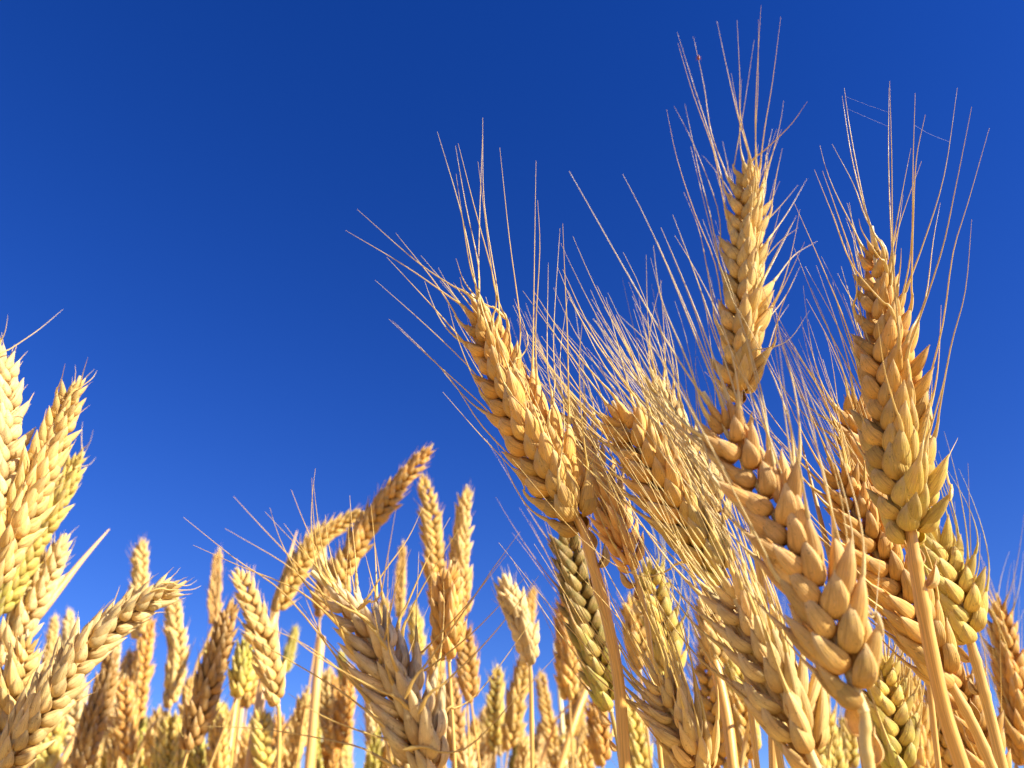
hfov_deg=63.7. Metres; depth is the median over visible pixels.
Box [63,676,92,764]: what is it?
wheat stalk
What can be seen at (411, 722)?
wheat stalk
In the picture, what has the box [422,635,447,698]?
wheat stalk
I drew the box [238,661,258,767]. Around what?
wheat stalk
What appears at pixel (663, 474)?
wheat stalk
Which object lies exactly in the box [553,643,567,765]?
stalk
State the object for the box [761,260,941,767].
wheat stalk
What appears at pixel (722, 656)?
wheat stalk
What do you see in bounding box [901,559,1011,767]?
wheat stalk
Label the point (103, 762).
wheat stalk
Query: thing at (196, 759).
wheat stalk
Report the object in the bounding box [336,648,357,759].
wheat stalk
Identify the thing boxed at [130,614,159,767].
wheat stalk
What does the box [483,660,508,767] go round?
wheat stalk
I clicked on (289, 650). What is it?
wheat stalk
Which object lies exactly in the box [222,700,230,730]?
wheat stalk
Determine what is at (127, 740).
wheat stalk
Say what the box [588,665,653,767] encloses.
wheat stalk
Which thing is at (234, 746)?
wheat stalk
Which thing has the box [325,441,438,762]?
wheat stalk
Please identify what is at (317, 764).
wheat stalk
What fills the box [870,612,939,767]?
wheat stalk
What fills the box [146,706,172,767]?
wheat stalk
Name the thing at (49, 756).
wheat stalk
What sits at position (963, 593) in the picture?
wheat stalk
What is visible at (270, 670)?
wheat stalk
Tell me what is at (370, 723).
wheat stalk
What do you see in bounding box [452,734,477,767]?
wheat stalk
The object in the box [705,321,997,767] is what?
wheat stalk
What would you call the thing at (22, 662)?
wheat stalk
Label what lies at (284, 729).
dry straw
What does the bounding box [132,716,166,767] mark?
dry straw
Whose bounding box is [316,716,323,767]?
wheat stalk
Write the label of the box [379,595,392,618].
wheat stalk
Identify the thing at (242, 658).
wheat stalk
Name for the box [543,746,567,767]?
wheat stalk
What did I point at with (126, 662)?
wheat stalk
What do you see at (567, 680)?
wheat stalk
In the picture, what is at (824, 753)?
wheat stalk
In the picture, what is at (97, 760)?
wheat stalk
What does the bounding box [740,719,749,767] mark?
dry straw
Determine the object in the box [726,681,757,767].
wheat stalk
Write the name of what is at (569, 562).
wheat stalk
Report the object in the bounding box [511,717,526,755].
wheat stalk
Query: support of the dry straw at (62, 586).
on the ground
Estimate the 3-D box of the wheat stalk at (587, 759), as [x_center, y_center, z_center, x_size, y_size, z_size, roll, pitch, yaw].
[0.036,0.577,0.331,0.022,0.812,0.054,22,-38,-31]
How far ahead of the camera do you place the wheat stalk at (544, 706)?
0.72 m
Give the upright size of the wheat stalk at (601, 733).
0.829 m
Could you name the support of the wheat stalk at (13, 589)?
on the ground
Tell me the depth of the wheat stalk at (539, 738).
0.74 m
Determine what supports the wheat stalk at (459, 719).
on the ground
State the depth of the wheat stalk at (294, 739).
0.55 m
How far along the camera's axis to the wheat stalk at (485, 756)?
0.57 m
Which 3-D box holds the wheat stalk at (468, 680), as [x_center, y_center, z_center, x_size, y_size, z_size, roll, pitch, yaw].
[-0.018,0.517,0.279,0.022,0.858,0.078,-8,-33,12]
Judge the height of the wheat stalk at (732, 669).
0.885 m
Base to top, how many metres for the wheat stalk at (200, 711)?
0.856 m
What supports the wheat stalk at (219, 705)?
on the ground
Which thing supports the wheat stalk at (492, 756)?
on the ground
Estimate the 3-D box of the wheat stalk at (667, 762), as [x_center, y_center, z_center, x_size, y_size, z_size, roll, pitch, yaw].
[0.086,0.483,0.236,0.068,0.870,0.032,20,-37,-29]
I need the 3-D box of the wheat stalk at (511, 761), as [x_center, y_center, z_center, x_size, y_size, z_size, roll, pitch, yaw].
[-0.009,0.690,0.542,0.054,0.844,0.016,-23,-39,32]
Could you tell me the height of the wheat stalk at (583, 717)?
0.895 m
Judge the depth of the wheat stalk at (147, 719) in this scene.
0.73 m
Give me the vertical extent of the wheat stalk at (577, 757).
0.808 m
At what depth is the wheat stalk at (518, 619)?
0.38 m
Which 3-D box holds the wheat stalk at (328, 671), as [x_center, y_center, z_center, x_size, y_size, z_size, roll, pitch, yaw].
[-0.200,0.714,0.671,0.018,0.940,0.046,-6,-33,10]
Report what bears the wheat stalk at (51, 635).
on the ground
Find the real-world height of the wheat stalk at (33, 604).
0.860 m
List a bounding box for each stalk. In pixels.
[0,310,61,511]
[0,358,96,587]
[0,422,93,616]
[0,528,76,666]
[0,567,199,767]
[0,623,49,736]
[34,717,74,767]
[41,612,61,673]
[58,604,76,752]
[62,692,81,767]
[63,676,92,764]
[70,648,125,767]
[88,715,110,767]
[99,743,110,767]
[101,719,126,767]
[107,643,122,725]
[108,669,140,767]
[109,693,123,737]
[115,648,135,699]
[126,532,154,767]
[129,716,147,767]
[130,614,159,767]
[140,713,148,767]
[142,702,164,767]
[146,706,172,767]
[156,591,195,713]
[158,709,194,767]
[177,593,239,767]
[177,675,191,719]
[183,468,557,767]
[186,737,207,767]
[188,547,226,703]
[201,712,233,767]
[207,694,225,745]
[208,503,364,767]
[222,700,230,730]
[227,636,257,767]
[229,565,286,767]
[232,717,243,767]
[233,716,251,767]
[236,728,248,767]
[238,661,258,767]
[243,701,276,767]
[267,712,288,767]
[272,622,301,719]
[281,713,295,767]
[287,685,310,767]
[295,551,332,767]
[304,751,321,767]
[309,519,327,767]
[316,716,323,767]
[317,670,340,767]
[318,665,334,726]
[318,669,336,767]
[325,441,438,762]
[334,661,357,767]
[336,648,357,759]
[338,733,351,767]
[347,132,630,767]
[349,735,355,767]
[357,686,383,747]
[363,724,386,767]
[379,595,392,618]
[382,740,392,767]
[392,753,410,767]
[394,537,407,630]
[404,603,428,696]
[413,471,445,767]
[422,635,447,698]
[429,554,470,767]
[443,672,466,763]
[447,484,475,767]
[452,620,480,767]
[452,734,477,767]
[466,715,482,753]
[475,738,493,767]
[477,704,487,744]
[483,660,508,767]
[485,729,498,767]
[487,441,619,762]
[490,566,539,767]
[495,676,505,767]
[499,456,719,767]
[499,651,536,767]
[501,256,784,767]
[508,742,520,767]
[510,305,663,767]
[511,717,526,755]
[513,732,534,767]
[526,585,539,633]
[533,668,559,766]
[534,720,545,767]
[534,743,542,767]
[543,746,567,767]
[543,750,552,767]
[550,584,579,767]
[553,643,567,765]
[555,706,575,752]
[556,237,759,767]
[558,731,570,760]
[566,665,591,737]
[566,739,588,767]
[567,171,883,767]
[574,721,587,752]
[577,731,597,767]
[580,697,612,767]
[582,382,829,767]
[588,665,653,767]
[613,589,652,767]
[619,489,690,756]
[620,590,697,767]
[667,12,813,767]
[681,569,731,767]
[686,588,728,666]
[689,535,768,767]
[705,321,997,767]
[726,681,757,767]
[757,589,843,767]
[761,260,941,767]
[794,81,988,767]
[798,663,848,767]
[835,525,924,767]
[836,638,890,767]
[836,708,859,767]
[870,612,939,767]
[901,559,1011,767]
[909,657,961,767]
[919,432,1007,767]
[940,520,1023,767]
[962,631,998,715]
[977,582,1018,733]
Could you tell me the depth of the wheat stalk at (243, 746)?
0.57 m
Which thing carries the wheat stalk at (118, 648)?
on the ground
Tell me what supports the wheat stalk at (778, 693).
on the ground
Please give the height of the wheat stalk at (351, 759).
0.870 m
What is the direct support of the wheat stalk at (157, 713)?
on the ground
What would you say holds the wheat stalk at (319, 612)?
on the ground
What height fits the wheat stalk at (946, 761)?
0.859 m
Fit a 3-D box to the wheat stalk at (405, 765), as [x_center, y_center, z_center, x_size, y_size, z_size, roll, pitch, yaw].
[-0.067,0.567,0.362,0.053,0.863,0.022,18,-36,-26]
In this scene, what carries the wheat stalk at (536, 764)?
on the ground
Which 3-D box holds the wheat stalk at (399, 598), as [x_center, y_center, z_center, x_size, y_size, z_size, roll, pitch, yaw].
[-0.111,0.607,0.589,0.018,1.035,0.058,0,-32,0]
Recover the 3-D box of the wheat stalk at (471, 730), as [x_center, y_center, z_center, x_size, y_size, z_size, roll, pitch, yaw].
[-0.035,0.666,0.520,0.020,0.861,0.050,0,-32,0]
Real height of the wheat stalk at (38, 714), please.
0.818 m
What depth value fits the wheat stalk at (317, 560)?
0.60 m
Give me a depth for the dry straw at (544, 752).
0.61 m
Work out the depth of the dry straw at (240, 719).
0.66 m
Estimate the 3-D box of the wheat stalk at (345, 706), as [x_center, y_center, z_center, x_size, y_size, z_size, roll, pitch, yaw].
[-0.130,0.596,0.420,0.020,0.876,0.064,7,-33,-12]
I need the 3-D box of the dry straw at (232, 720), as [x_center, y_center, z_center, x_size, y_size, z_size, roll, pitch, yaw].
[-0.185,0.563,0.354,0.012,0.861,0.053,13,-34,-19]
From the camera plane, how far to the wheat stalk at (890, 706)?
0.27 m
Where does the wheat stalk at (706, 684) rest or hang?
on the ground
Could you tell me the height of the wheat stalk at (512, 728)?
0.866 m
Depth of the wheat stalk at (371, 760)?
0.55 m
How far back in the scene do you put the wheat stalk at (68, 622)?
0.78 m
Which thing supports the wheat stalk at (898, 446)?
on the ground
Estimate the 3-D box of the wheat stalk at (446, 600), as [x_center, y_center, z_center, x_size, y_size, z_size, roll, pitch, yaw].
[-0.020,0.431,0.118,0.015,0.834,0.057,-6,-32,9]
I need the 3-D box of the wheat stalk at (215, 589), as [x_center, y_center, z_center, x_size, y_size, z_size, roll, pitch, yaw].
[-0.272,0.582,0.508,0.020,0.991,0.089,12,-34,-19]
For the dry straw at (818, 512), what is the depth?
0.24 m
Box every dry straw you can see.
[45,529,109,613]
[55,730,76,767]
[87,716,122,767]
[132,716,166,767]
[227,697,237,758]
[233,565,254,767]
[244,531,296,767]
[271,705,309,767]
[304,636,324,767]
[539,699,577,767]
[556,686,589,767]
[710,659,738,767]
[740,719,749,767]
[802,445,862,767]
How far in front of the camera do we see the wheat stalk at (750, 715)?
0.26 m
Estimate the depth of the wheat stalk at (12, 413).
0.28 m
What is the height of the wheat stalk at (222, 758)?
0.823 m
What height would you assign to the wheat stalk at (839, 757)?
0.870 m
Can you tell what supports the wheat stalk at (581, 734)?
on the ground
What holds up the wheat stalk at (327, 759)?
on the ground
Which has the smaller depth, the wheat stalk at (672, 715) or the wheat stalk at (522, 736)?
the wheat stalk at (672, 715)
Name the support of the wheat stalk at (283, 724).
on the ground
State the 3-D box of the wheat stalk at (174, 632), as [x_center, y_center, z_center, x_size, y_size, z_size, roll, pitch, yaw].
[-0.238,0.547,0.381,0.028,0.917,0.076,0,-32,0]
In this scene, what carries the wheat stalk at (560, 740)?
on the ground
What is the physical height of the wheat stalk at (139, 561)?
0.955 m
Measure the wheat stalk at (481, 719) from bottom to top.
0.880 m
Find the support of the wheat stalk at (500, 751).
on the ground
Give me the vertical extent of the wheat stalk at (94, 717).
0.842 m
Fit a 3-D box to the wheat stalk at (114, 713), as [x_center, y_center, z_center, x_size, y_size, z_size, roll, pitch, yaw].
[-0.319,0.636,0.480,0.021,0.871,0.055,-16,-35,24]
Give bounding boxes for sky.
[0,0,1023,767]
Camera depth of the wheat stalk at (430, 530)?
0.49 m
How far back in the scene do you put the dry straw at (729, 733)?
0.32 m
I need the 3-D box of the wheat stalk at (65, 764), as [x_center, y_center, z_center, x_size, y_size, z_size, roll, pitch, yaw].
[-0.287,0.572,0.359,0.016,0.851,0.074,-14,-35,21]
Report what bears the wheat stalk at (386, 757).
on the ground
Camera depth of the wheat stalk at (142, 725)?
0.61 m
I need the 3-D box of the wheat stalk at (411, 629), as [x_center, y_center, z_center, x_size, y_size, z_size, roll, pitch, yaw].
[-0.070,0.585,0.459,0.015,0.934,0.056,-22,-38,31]
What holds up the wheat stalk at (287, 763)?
on the ground
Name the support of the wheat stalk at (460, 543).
on the ground
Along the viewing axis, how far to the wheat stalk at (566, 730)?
0.68 m
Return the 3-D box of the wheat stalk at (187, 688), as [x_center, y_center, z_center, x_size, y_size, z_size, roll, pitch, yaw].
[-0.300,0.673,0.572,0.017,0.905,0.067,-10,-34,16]
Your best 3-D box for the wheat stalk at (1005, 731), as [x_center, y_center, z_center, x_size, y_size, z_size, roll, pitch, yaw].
[0.262,0.487,0.249,0.028,0.878,0.068,4,-32,-7]
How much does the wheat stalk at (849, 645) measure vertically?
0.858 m
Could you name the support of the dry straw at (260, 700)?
on the ground
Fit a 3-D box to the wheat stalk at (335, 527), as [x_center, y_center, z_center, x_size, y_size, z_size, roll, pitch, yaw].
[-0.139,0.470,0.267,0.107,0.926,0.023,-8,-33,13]
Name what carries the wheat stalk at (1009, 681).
on the ground
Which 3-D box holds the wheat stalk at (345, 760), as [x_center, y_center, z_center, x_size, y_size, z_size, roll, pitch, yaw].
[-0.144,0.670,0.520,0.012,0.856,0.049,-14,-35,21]
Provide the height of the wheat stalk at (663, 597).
0.878 m
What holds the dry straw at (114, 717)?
on the ground
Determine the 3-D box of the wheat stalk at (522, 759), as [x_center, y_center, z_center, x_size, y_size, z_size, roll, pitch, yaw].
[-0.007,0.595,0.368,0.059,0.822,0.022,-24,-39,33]
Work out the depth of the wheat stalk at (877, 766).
0.49 m
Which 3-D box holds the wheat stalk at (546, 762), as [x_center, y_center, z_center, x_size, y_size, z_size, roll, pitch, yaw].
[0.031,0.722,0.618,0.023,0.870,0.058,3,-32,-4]
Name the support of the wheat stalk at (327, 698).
on the ground
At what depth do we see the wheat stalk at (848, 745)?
0.50 m
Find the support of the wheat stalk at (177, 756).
on the ground
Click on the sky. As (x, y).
(186, 182)
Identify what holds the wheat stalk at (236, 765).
on the ground
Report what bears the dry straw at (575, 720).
on the ground
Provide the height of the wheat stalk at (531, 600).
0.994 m
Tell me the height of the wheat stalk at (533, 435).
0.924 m
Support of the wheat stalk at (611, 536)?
on the ground
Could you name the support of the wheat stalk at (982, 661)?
on the ground
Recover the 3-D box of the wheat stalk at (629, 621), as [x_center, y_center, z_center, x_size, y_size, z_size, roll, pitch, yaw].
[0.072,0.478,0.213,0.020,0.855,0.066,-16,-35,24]
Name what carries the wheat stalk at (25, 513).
on the ground
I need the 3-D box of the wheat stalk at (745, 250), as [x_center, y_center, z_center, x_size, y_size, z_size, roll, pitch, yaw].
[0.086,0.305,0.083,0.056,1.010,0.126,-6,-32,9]
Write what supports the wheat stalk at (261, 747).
on the ground
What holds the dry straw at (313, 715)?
on the ground
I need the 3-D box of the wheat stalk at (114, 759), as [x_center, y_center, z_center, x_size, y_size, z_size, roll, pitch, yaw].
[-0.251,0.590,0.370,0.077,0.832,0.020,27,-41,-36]
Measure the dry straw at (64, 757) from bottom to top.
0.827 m

